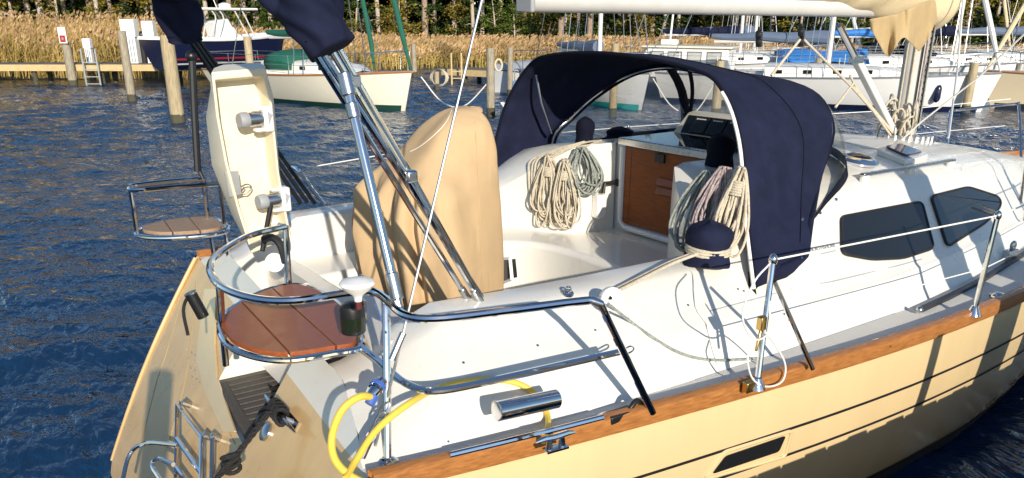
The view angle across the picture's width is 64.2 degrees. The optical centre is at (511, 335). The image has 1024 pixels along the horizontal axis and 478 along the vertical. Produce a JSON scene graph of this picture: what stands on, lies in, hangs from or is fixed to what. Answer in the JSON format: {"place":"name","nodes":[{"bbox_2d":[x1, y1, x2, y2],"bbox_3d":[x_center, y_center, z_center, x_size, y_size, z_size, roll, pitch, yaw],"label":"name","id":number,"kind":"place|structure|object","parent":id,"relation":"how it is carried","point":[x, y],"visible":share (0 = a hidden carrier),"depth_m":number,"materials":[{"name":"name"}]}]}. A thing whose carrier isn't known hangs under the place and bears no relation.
{"place":"outdoors","nodes":[
{"label":"outdoors","id":0,"kind":"place"},
{"bbox_2d":[0,58,524,79],"bbox_3d":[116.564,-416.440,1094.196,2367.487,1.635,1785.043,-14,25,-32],"label":"marsh ground","id":1,"kind":"structure","parent":0,"point":[203,75],"depth_m":40.94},
{"bbox_2d":[0,0,30,22],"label":"autumn tree","id":2,"kind":"object","parent":1,"relation":"on","point":[9,3],"visible":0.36,"depth_m":61.28,"materials":[{"name":"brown plant"}]},
{"bbox_2d":[29,0,64,21],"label":"pine tree","id":3,"kind":"object","parent":1,"relation":"on","point":[39,10],"visible":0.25,"depth_m":59.91,"materials":[{"name":"green plant"}]},
{"bbox_2d":[67,0,115,17],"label":"pine tree","id":4,"kind":"object","parent":1,"relation":"on","point":[79,6],"visible":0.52,"depth_m":66.45,"materials":[{"name":"green plant"}]},
{"bbox_2d":[79,0,124,22],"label":"autumn tree","id":5,"kind":"object","parent":1,"relation":"on","point":[92,8],"visible":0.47,"depth_m":60.06,"materials":[{"name":"green plant"}]},
{"bbox_2d":[92,0,134,23],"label":"pine tree","id":6,"kind":"object","parent":1,"relation":"on","point":[124,12],"visible":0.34,"depth_m":63.76,"materials":[{"name":"green plant"}]},
{"bbox_2d":[119,0,151,19],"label":"autumn tree","id":7,"kind":"object","parent":1,"relation":"on","point":[144,2],"visible":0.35,"depth_m":62.30,"materials":[{"name":"brown plant"}]},
{"bbox_2d":[218,0,245,27],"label":"autumn tree","id":8,"kind":"object","parent":1,"relation":"on","point":[236,5],"visible":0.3,"depth_m":67.84,"materials":[{"name":"green plant"}]},
{"bbox_2d":[203,1,265,32],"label":"shrub","id":9,"kind":"object","parent":1,"relation":"on","point":[229,13],"visible":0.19,"depth_m":62.92,"materials":[{"name":"green plant"}]},
{"bbox_2d":[244,0,265,28],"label":"pine tree","id":10,"kind":"object","parent":1,"relation":"on","point":[255,3],"visible":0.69,"depth_m":67.71,"materials":[{"name":"green plant"}]},
{"bbox_2d":[248,7,283,32],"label":"shrub","id":11,"kind":"object","parent":1,"relation":"on","point":[263,23],"visible":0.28,"depth_m":65.76,"materials":[{"name":"green plant"}]},
{"bbox_2d":[345,0,362,32],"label":"broadleaf tree","id":12,"kind":"object","parent":1,"relation":"on","point":[354,3],"visible":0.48,"depth_m":75.90,"materials":[{"name":"green plant"}]},
{"bbox_2d":[355,0,385,34],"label":"pine tree","id":13,"kind":"object","parent":1,"relation":"on","point":[376,11],"visible":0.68,"depth_m":72.70,"materials":[{"name":"green plant"}]},
{"bbox_2d":[372,3,416,41],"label":"shrub","id":14,"kind":"object","parent":1,"relation":"on","point":[383,20],"visible":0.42,"depth_m":70.84,"materials":[{"name":"green plant"}]},
{"bbox_2d":[381,0,412,28],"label":"autumn tree","id":15,"kind":"object","parent":1,"relation":"on","point":[404,10],"visible":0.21,"depth_m":75.85,"materials":[{"name":"green plant"}]},
{"bbox_2d":[367,0,439,36],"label":"broadleaf tree","id":16,"kind":"object","parent":1,"relation":"on","point":[409,27],"visible":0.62,"depth_m":71.19,"materials":[{"name":"green plant"}]},
{"bbox_2d":[405,0,447,37],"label":"pine tree","id":17,"kind":"object","parent":1,"relation":"on","point":[425,10],"visible":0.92,"depth_m":75.34,"materials":[{"name":"plant"}]},
{"bbox_2d":[417,0,441,35],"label":"pine tree","id":18,"kind":"object","parent":1,"relation":"on","point":[434,17],"visible":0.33,"depth_m":86.86,"materials":[{"name":"green plant"}]},
{"bbox_2d":[442,0,474,35],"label":"autumn tree","id":19,"kind":"object","parent":1,"relation":"on","point":[454,12],"visible":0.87,"depth_m":77.36,"materials":[{"name":"green plant"}]},
{"bbox_2d":[453,0,479,33],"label":"pine tree","id":20,"kind":"object","parent":1,"relation":"on","point":[471,20],"visible":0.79,"depth_m":74.85,"materials":[{"name":"green plant"}]},
{"bbox_2d":[459,0,493,41],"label":"pine tree","id":21,"kind":"object","parent":1,"relation":"on","point":[480,22],"visible":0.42,"depth_m":77.18,"materials":[{"name":"plant"}]},
{"bbox_2d":[477,0,509,40],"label":"broadleaf tree","id":22,"kind":"object","parent":1,"relation":"on","point":[493,16],"visible":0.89,"depth_m":73.93,"materials":[{"name":"green plant"}]},
{"bbox_2d":[469,9,519,39],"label":"shrub","id":23,"kind":"object","parent":1,"relation":"on","point":[489,12],"visible":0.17,"depth_m":77.63,"materials":[{"name":"green plant"}]},
{"bbox_2d":[0,9,1023,79],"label":"reeds","id":24,"kind":"object","parent":1,"relation":"on","point":[27,40],"visible":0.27,"depth_m":49.71,"materials":[{"name":"brown plant"}]},
{"bbox_2d":[500,0,527,37],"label":"broadleaf tree","id":25,"kind":"object","parent":1,"relation":"on","point":[512,9],"visible":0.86,"depth_m":73.67,"materials":[{"name":"green plant"}]},
{"bbox_2d":[13,0,1023,41],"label":"woodland","id":26,"kind":"object","parent":1,"relation":"on","point":[369,4],"visible":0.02,"depth_m":89.05,"materials":[{"name":"green plant"}]},
{"bbox_2d":[504,13,583,40],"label":"shrub","id":27,"kind":"object","parent":1,"relation":"on","point":[539,20],"visible":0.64,"depth_m":75.64,"materials":[{"name":"green plant"}]},
{"bbox_2d":[517,12,571,41],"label":"shrub","id":28,"kind":"object","parent":1,"relation":"on","point":[544,26],"visible":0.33,"depth_m":77.07,"materials":[{"name":"green plant"}]},
{"bbox_2d":[548,13,570,36],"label":"pine tree","id":29,"kind":"object","parent":1,"relation":"on","point":[560,22],"visible":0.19,"depth_m":74.81,"materials":[{"name":"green plant"}]},
{"bbox_2d":[557,13,620,36],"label":"shrub","id":30,"kind":"object","parent":1,"relation":"on","point":[582,20],"visible":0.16,"depth_m":82.75,"materials":[{"name":"green plant"}]},
{"bbox_2d":[583,13,598,37],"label":"pine tree","id":31,"kind":"object","parent":1,"relation":"on","point":[589,23],"visible":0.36,"depth_m":76.07,"materials":[{"name":"plant"}]},
{"bbox_2d":[572,13,629,38],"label":"shrub","id":32,"kind":"object","parent":1,"relation":"on","point":[607,28],"visible":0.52,"depth_m":81.10,"materials":[{"name":"green plant"}]},
{"bbox_2d":[615,14,639,37],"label":"autumn tree","id":33,"kind":"object","parent":1,"relation":"on","point":[634,29],"visible":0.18,"depth_m":81.19,"materials":[{"name":"green plant"}]},
{"bbox_2d":[632,14,657,39],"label":"autumn tree","id":34,"kind":"object","parent":1,"relation":"on","point":[640,18],"visible":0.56,"depth_m":78.37,"materials":[{"name":"green plant"}]},
{"bbox_2d":[651,14,678,37],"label":"pine tree","id":35,"kind":"object","parent":1,"relation":"on","point":[663,19],"visible":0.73,"depth_m":77.82,"materials":[{"name":"green plant"}]},
{"bbox_2d":[670,15,693,38],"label":"pine tree","id":36,"kind":"object","parent":1,"relation":"on","point":[678,21],"visible":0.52,"depth_m":78.63,"materials":[{"name":"green plant"}]},
{"bbox_2d":[690,15,739,37],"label":"shrub","id":37,"kind":"object","parent":1,"relation":"on","point":[718,19],"visible":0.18,"depth_m":78.27,"materials":[{"name":"green plant"}]},
{"bbox_2d":[758,16,779,31],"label":"pine tree","id":38,"kind":"object","parent":1,"relation":"on","point":[771,25],"visible":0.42,"depth_m":71.21,"materials":[{"name":"green plant"}]},
{"bbox_2d":[766,16,815,47],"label":"shrub","id":39,"kind":"object","parent":1,"relation":"on","point":[795,26],"visible":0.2,"depth_m":66.82,"materials":[{"name":"green plant"}]},
{"bbox_2d":[775,16,827,31],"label":"autumn tree","id":40,"kind":"object","parent":1,"relation":"on","point":[784,25],"visible":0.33,"depth_m":65.21,"materials":[{"name":"green plant"}]},
{"bbox_2d":[791,17,869,48],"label":"shrub","id":41,"kind":"object","parent":1,"relation":"on","point":[810,26],"visible":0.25,"depth_m":62.69,"materials":[{"name":"green plant"}]},
{"bbox_2d":[823,17,868,42],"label":"broadleaf tree","id":42,"kind":"object","parent":1,"relation":"on","point":[845,24],"visible":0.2,"depth_m":62.74,"materials":[{"name":"green plant"}]},
{"bbox_2d":[849,17,876,44],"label":"shrub","id":43,"kind":"object","parent":1,"relation":"on","point":[865,40],"visible":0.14,"depth_m":66.55,"materials":[{"name":"green plant"}]},
{"bbox_2d":[948,0,997,48],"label":"autumn tree","id":44,"kind":"object","parent":1,"relation":"on","point":[967,17],"visible":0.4,"depth_m":65.11,"materials":[{"name":"green plant"}]},
{"bbox_2d":[935,6,1020,46],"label":"shrub","id":45,"kind":"object","parent":1,"relation":"on","point":[975,21],"visible":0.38,"depth_m":66.39,"materials":[{"name":"green plant"}]},
{"bbox_2d":[995,0,1023,44],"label":"autumn tree","id":46,"kind":"object","parent":1,"relation":"on","point":[1001,18],"visible":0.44,"depth_m":67.12,"materials":[{"name":"green plant"}]},
{"bbox_2d":[430,68,448,86],"bbox_3d":[-2.289,-8.101,25.645,0.602,0.562,0.133,0,21,0],"label":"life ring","id":47,"kind":"object","parent":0,"point":[446,78],"visible":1,"depth_m":25.62,"materials":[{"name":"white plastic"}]},
{"bbox_2d":[0,67,1023,477],"bbox_3d":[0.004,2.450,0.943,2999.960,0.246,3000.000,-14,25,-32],"label":"water","id":48,"kind":"structure","parent":0,"point":[88,283],"depth_m":11.59,"materials":[{"name":"blue liquid"}]},
{"bbox_2d":[61,42,77,85],"bbox_3d":[-19.418,-11.341,36.028,0.396,3.014,0.391,-14,25,-32],"label":"piling","id":49,"kind":"object","parent":48,"relation":"in","point":[69,64],"visible":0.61,"depth_m":35.70,"materials":[{"name":"brown wood"}]},
{"bbox_2d":[57,27,67,42],"bbox_3d":[-19.350,-12.906,35.099,0.340,0.660,0.045,0,21,0],"label":"dock sign","id":50,"kind":"object","parent":49,"relation":"attached to","point":[62,34],"visible":1,"depth_m":35.08,"materials":[{"name":"white plastic"}]},
{"bbox_2d":[0,62,202,84],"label":"dock","id":51,"kind":"object","parent":48,"relation":"in","point":[50,67],"visible":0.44,"depth_m":36.15,"materials":[{"name":"grey wood"}]},
{"bbox_2d":[82,38,94,61],"bbox_3d":[-19.062,-12.814,36.748,0.340,1.050,0.289,0,21,0],"label":"dock pedestal","id":52,"kind":"object","parent":51,"relation":"on","point":[87,43],"visible":0.84,"depth_m":36.64,"materials":[{"name":"white plastic"}]},
{"bbox_2d":[80,49,101,84],"bbox_3d":[-18.508,-11.787,35.857,0.690,1.530,0.060,0,21,0],"label":"dock ladder","id":53,"kind":"object","parent":51,"relation":"attached to","point":[84,69],"visible":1,"depth_m":35.87,"materials":[{"name":"metal"}]},
{"bbox_2d":[119,19,141,62],"bbox_3d":[-17.020,-13.152,36.512,0.620,1.850,0.527,0,21,0],"label":"dock pedestal","id":54,"kind":"object","parent":51,"relation":"on","point":[130,27],"visible":0.73,"depth_m":36.31,"materials":[{"name":"white plastic"}]},
{"bbox_2d":[141,21,156,62],"bbox_3d":[-16.194,-13.155,36.617,0.500,1.780,0.425,0,21,0],"label":"dock pedestal","id":55,"kind":"object","parent":51,"relation":"on","point":[148,28],"visible":0.29,"depth_m":36.24,"materials":[{"name":"white plastic"}]},
{"bbox_2d":[117,31,136,101],"bbox_3d":[-13.530,-8.887,28.880,0.319,3.551,0.314,-14,25,-32],"label":"piling","id":56,"kind":"object","parent":48,"relation":"in","point":[127,68],"visible":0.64,"depth_m":28.57,"materials":[{"name":"brown wood"}]},
{"bbox_2d":[159,35,185,122],"bbox_3d":[-9.314,-6.446,22.590,0.404,3.498,0.398,-14,25,-32],"label":"piling","id":57,"kind":"object","parent":48,"relation":"in","point":[173,87],"visible":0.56,"depth_m":22.27,"materials":[{"name":"beige wood"}]},
{"bbox_2d":[137,0,283,70],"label":"motor boat","id":58,"kind":"object","parent":48,"relation":"on","point":[221,34],"visible":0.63,"depth_m":34.09,"materials":[{"name":"blue paint"}]},
{"bbox_2d":[243,36,253,62],"bbox_3d":[-9.860,-9.560,30.943,0.315,3.331,0.310,-14,25,-32],"label":"piling","id":59,"kind":"object","parent":48,"relation":"in","point":[248,47],"visible":0.18,"depth_m":30.41,"materials":[{"name":"beige wood"}]},
{"bbox_2d":[201,0,412,110],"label":"sailboat","id":60,"kind":"object","parent":48,"relation":"on","point":[295,75],"visible":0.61,"depth_m":26.62,"materials":[{"name":"beige paint"}]},
{"bbox_2d":[411,43,416,76],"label":"piling","id":61,"kind":"object","parent":48,"relation":"in","point":[413,59],"visible":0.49,"depth_m":41.70,"materials":[{"name":"brown wood"}]},
{"bbox_2d":[441,67,485,82],"bbox_3d":[0.079,-10.955,36.935,7.304,2.004,1.480,15,25,34],"label":"dock","id":62,"kind":"object","parent":48,"relation":"in","point":[479,73],"visible":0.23,"depth_m":37.55,"materials":[{"name":"grey wood"}]},
{"bbox_2d":[486,48,494,116],"bbox_3d":[-0.636,-6.929,24.375,0.269,3.122,0.265,-14,25,-32],"label":"piling","id":63,"kind":"object","parent":48,"relation":"in","point":[490,84],"visible":0.66,"depth_m":24.08,"materials":[{"name":"brown wood"}]},
{"bbox_2d":[507,47,512,95],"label":"piling","id":64,"kind":"object","parent":48,"relation":"in","point":[509,67],"visible":0.51,"depth_m":30.68,"materials":[{"name":"brown wood"}]},
{"bbox_2d":[495,59,532,92],"bbox_3d":[1.992,-9.826,31.575,6.000,1.675,2.266,4,21,9],"label":"covered boat","id":65,"kind":"object","parent":48,"relation":"on","point":[501,81],"visible":0.08,"depth_m":31.52,"materials":[{"name":"white paint"}]},
{"bbox_2d":[110,0,1023,477],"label":"sailing yacht","id":66,"kind":"object","parent":48,"relation":"on","point":[896,324],"visible":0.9,"depth_m":4.22,"materials":[{"name":"white plastic"}]},
{"bbox_2d":[214,397,289,477],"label":"mooring rope","id":67,"kind":"object","parent":66,"relation":"attached to","point":[230,462],"visible":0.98,"depth_m":3.48,"materials":[{"name":"black fabric"}]},
{"bbox_2d":[151,0,483,308],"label":"folded bimini","id":68,"kind":"object","parent":66,"relation":"attached to","point":[319,32],"visible":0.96,"depth_m":3.12,"materials":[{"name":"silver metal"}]},
{"bbox_2d":[352,105,503,312],"bbox_3d":[-0.464,-0.646,4.767,0.783,1.320,0.846,-14,25,-32],"label":"wheel cover","id":69,"kind":"object","parent":66,"relation":"on","point":[467,208],"visible":0.66,"depth_m":4.53,"materials":[{"name":"beige fabric"}]},
{"bbox_2d":[328,376,550,477],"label":"shore power cable","id":70,"kind":"object","parent":66,"relation":"on","point":[377,386],"visible":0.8,"depth_m":2.87,"materials":[{"name":"yellow rubber"}]},
{"bbox_2d":[529,153,563,227],"bbox_3d":[0.262,-1.024,5.836,0.264,0.534,0.112,5,22,14],"label":"rope coil","id":71,"kind":"object","parent":66,"relation":"hanging from","point":[547,169],"visible":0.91,"depth_m":5.83,"materials":[{"name":"beige fabric"}]},
{"bbox_2d":[527,139,601,211],"bbox_3d":[0.397,-1.142,5.871,0.562,0.515,0.233,-3,21,-9],"label":"rope tail","id":72,"kind":"object","parent":66,"relation":"attached to","point":[556,152],"visible":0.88,"depth_m":5.82},
{"bbox_2d":[549,158,581,229],"bbox_3d":[0.384,-0.994,5.771,0.243,0.502,0.115,6,22,14],"label":"rope coil","id":73,"kind":"object","parent":66,"relation":"hanging from","point":[564,172],"visible":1,"depth_m":5.76,"materials":[{"name":"beige fabric"}]},
{"bbox_2d":[575,116,594,143],"bbox_3d":[0.520,-1.449,5.814,0.139,0.221,0.142,-14,25,-32],"label":"winch cover","id":74,"kind":"object","parent":66,"relation":"on","point":[585,127],"visible":0.82,"depth_m":5.76,"materials":[{"name":"blue fabric"}]},
{"bbox_2d":[568,146,603,195],"bbox_3d":[0.506,-1.147,5.693,0.276,0.349,0.106,3,21,8],"label":"rope coil","id":75,"kind":"object","parent":66,"relation":"hanging from","point":[591,162],"visible":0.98,"depth_m":5.68,"materials":[{"name":"grey fabric"}]},
{"bbox_2d":[605,126,633,138],"bbox_3d":[0.819,-1.539,6.205,0.211,0.090,0.215,-14,25,-32],"label":"winch cover","id":76,"kind":"object","parent":66,"relation":"on","point":[617,132],"visible":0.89,"depth_m":6.13,"materials":[{"name":"blue fabric"}]},
{"bbox_2d":[622,146,704,234],"bbox_3d":[1.006,-0.975,5.573,0.047,0.560,0.740,-14,25,-32],"label":"companionway door","id":77,"kind":"structure","parent":66,"relation":"in","point":[648,175],"depth_m":5.65,"materials":[{"name":"brown wood"}]},
{"bbox_2d":[495,51,847,294],"bbox_3d":[1.181,-1.335,5.526,1.818,1.130,2.841,-14,25,-32],"label":"sprayhood","id":78,"kind":"object","parent":66,"relation":"attached to","point":[784,129],"visible":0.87,"depth_m":4.63,"materials":[{"name":"blue fabric"}]},
{"bbox_2d":[616,243,730,290],"bbox_3d":[0.773,-0.349,4.008,0.861,0.108,0.231,-18,27,-38],"label":"jib sheet","id":79,"kind":"object","parent":66,"relation":"on","point":[695,252],"visible":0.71,"depth_m":4.08,"materials":[{"name":"beige fabric"}]},
{"bbox_2d":[607,302,756,361],"bbox_3d":[0.803,-0.017,3.760,0.812,0.375,0.120,-4,21,-10],"label":"deck line","id":80,"kind":"object","parent":66,"relation":"attached to","point":[666,345],"visible":0.98,"depth_m":3.74,"materials":[{"name":"white fabric"}]},
{"bbox_2d":[668,170,713,253],"bbox_3d":[1.018,-0.656,4.483,0.289,0.495,0.208,-1,21,-2],"label":"rope coil","id":81,"kind":"object","parent":66,"relation":"hanging from","point":[702,177],"visible":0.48,"depth_m":4.51,"materials":[{"name":"grey fabric"}]},
{"bbox_2d":[680,262,717,363],"bbox_3d":[0.907,-0.125,4.021,0.048,0.335,0.603,-2,21,-5],"label":"thin cord","id":82,"kind":"object","parent":66,"relation":"on","point":[700,314],"visible":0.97,"depth_m":3.92,"materials":[{"name":"grey fabric"}]},
{"bbox_2d":[682,220,733,268],"bbox_3d":[1.009,-0.471,4.186,0.249,0.231,0.254,-14,25,-32],"label":"winch cover","id":83,"kind":"object","parent":66,"relation":"on","point":[711,235],"visible":0.92,"depth_m":4.10,"materials":[{"name":"blue fabric"}]},
{"bbox_2d":[689,166,737,227],"bbox_3d":[1.079,-0.696,4.350,0.252,0.413,0.166,3,21,9],"label":"rope coil","id":84,"kind":"object","parent":66,"relation":"hanging from","point":[719,179],"visible":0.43,"depth_m":4.33,"materials":[{"name":"fabric"}]},
{"bbox_2d":[705,133,736,168],"bbox_3d":[1.263,-1.115,4.929,0.179,0.211,0.183,-14,25,-32],"label":"winch cover","id":85,"kind":"object","parent":66,"relation":"on","point":[720,148],"visible":0.96,"depth_m":4.87,"materials":[{"name":"blue fabric"}]},
{"bbox_2d":[712,166,749,257],"bbox_3d":[1.146,-0.637,4.214,0.205,0.466,0.198,-14,25,-32],"label":"rope coil","id":86,"kind":"object","parent":66,"relation":"hanging from","point":[737,186],"visible":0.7,"depth_m":4.20,"materials":[{"name":"beige fabric"}]},
{"bbox_2d":[742,263,786,386],"bbox_3d":[1.087,-0.028,3.487,0.352,0.580,0.041,-14,25,-32],"label":"cord loop","id":87,"kind":"object","parent":66,"relation":"hanging from","point":[765,332],"visible":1,"depth_m":3.48,"materials":[{"name":"white fabric"}]},
{"bbox_2d":[770,38,893,135],"bbox_3d":[2.553,-1.897,6.362,1.677,0.796,0.020,-14,25,-32],"label":"kicker tackle","id":88,"kind":"object","parent":66,"relation":"attached to","point":[857,91],"visible":1,"depth_m":6.40,"materials":[{"name":"white"}]},
{"bbox_2d":[840,201,933,260],"bbox_3d":[2.269,-0.612,4.907,1.109,0.286,0.259,-16,26,-35],"label":"cabin window","id":89,"kind":"structure","parent":66,"relation":"in","point":[866,225],"depth_m":4.88,"materials":[{"name":"black glass"}]},
{"bbox_2d":[823,0,961,56],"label":"sail cover","id":90,"kind":"object","parent":66,"relation":"attached to","point":[893,23],"visible":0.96,"depth_m":6.25,"materials":[{"name":"beige fabric"}]},
{"bbox_2d":[876,93,917,140],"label":"halyard tails","id":91,"kind":"object","parent":66,"relation":"attached to","point":[889,105],"visible":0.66,"depth_m":6.88,"materials":[{"name":"beige fabric"}]},
{"bbox_2d":[931,186,1001,245],"bbox_3d":[3.125,-0.871,5.632,0.245,0.283,1.250,19,28,41],"label":"cabin window","id":92,"kind":"structure","parent":66,"relation":"in","point":[966,203],"depth_m":5.54,"materials":[{"name":"black glass"}]},
{"bbox_2d":[513,13,651,109],"bbox_3d":[2.595,-14.552,27.059,2.958,13.735,8.420,-9,23,-22],"label":"sailboat","id":93,"kind":"object","parent":48,"relation":"on","point":[631,93],"visible":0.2,"depth_m":26.76,"materials":[{"name":"white paint"}]},
{"bbox_2d":[609,43,618,116],"bbox_3d":[2.996,-6.925,24.186,0.246,3.250,0.243,-14,25,-32],"label":"piling","id":94,"kind":"object","parent":48,"relation":"in","point":[613,99],"visible":0.41,"depth_m":24.07,"materials":[{"name":"beige wood"}]},
{"bbox_2d":[641,14,763,93],"bbox_3d":[6.266,-10.956,31.677,8.170,3.914,2.785,8,22,20],"label":"trawler","id":95,"kind":"object","parent":48,"relation":"on","point":[702,53],"visible":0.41,"depth_m":30.64,"materials":[{"name":"paint"}]},
{"bbox_2d":[711,61,724,112],"bbox_3d":[6.069,-6.703,24.270,0.288,2.775,0.283,-14,25,-32],"label":"piling","id":96,"kind":"object","parent":48,"relation":"in","point":[716,102],"visible":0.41,"depth_m":24.05,"materials":[{"name":"beige wood"}]},
{"bbox_2d":[624,15,836,68],"bbox_3d":[9.405,-17.494,33.306,9.019,14.754,2.958,4,21,11],"label":"sailboat","id":97,"kind":"object","parent":48,"relation":"on","point":[755,61],"visible":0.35,"depth_m":34.83,"materials":[{"name":"white paint"}]},
{"bbox_2d":[656,14,861,53],"bbox_3d":[11.006,-17.716,35.257,9.519,13.772,3.058,4,21,9],"label":"sailboat","id":98,"kind":"object","parent":48,"relation":"on","point":[749,29],"visible":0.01,"depth_m":36.60,"materials":[{"name":"white paint"}]},
{"bbox_2d":[655,0,1002,111],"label":"sailboat","id":99,"kind":"object","parent":48,"relation":"on","point":[827,83],"visible":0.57,"depth_m":26.01,"materials":[{"name":"white paint"}]},
{"bbox_2d":[932,72,941,102],"bbox_3d":[13.133,-7.684,25.114,0.220,1.002,0.220,-14,25,-32],"label":"fender","id":100,"kind":"object","parent":99,"relation":"hanging from","point":[937,93],"visible":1,"depth_m":25.12,"materials":[{"name":"blue paint"}]},
{"bbox_2d":[771,0,1017,71],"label":"sailboat","id":101,"kind":"object","parent":48,"relation":"on","point":[941,66],"visible":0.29,"depth_m":33.08,"materials":[{"name":"white paint"}]},
{"bbox_2d":[804,0,1010,53],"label":"sailboat","id":102,"kind":"object","parent":48,"relation":"on","point":[871,45],"visible":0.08,"depth_m":38.56,"materials":[{"name":"beige paint"}]},
{"bbox_2d":[825,0,1023,70],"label":"sailboat","id":103,"kind":"object","parent":48,"relation":"on","point":[952,31],"visible":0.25,"depth_m":34.26,"materials":[{"name":"white paint"}]},
{"bbox_2d":[896,0,1023,59],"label":"sailboat","id":104,"kind":"object","parent":48,"relation":"on","point":[1017,30],"visible":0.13,"depth_m":36.37,"materials":[{"name":"white paint"}]},
{"bbox_2d":[961,62,978,112],"bbox_3d":[13.989,-6.989,25.144,0.276,2.682,0.272,-14,25,-32],"label":"piling","id":105,"kind":"object","parent":48,"relation":"in","point":[971,77],"visible":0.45,"depth_m":24.84,"materials":[{"name":"beige wood"}]},
{"bbox_2d":[985,1,1023,108],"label":"sailboat","id":106,"kind":"object","parent":48,"relation":"on","point":[1009,85],"visible":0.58,"depth_m":26.28,"materials":[{"name":"beige paint"}]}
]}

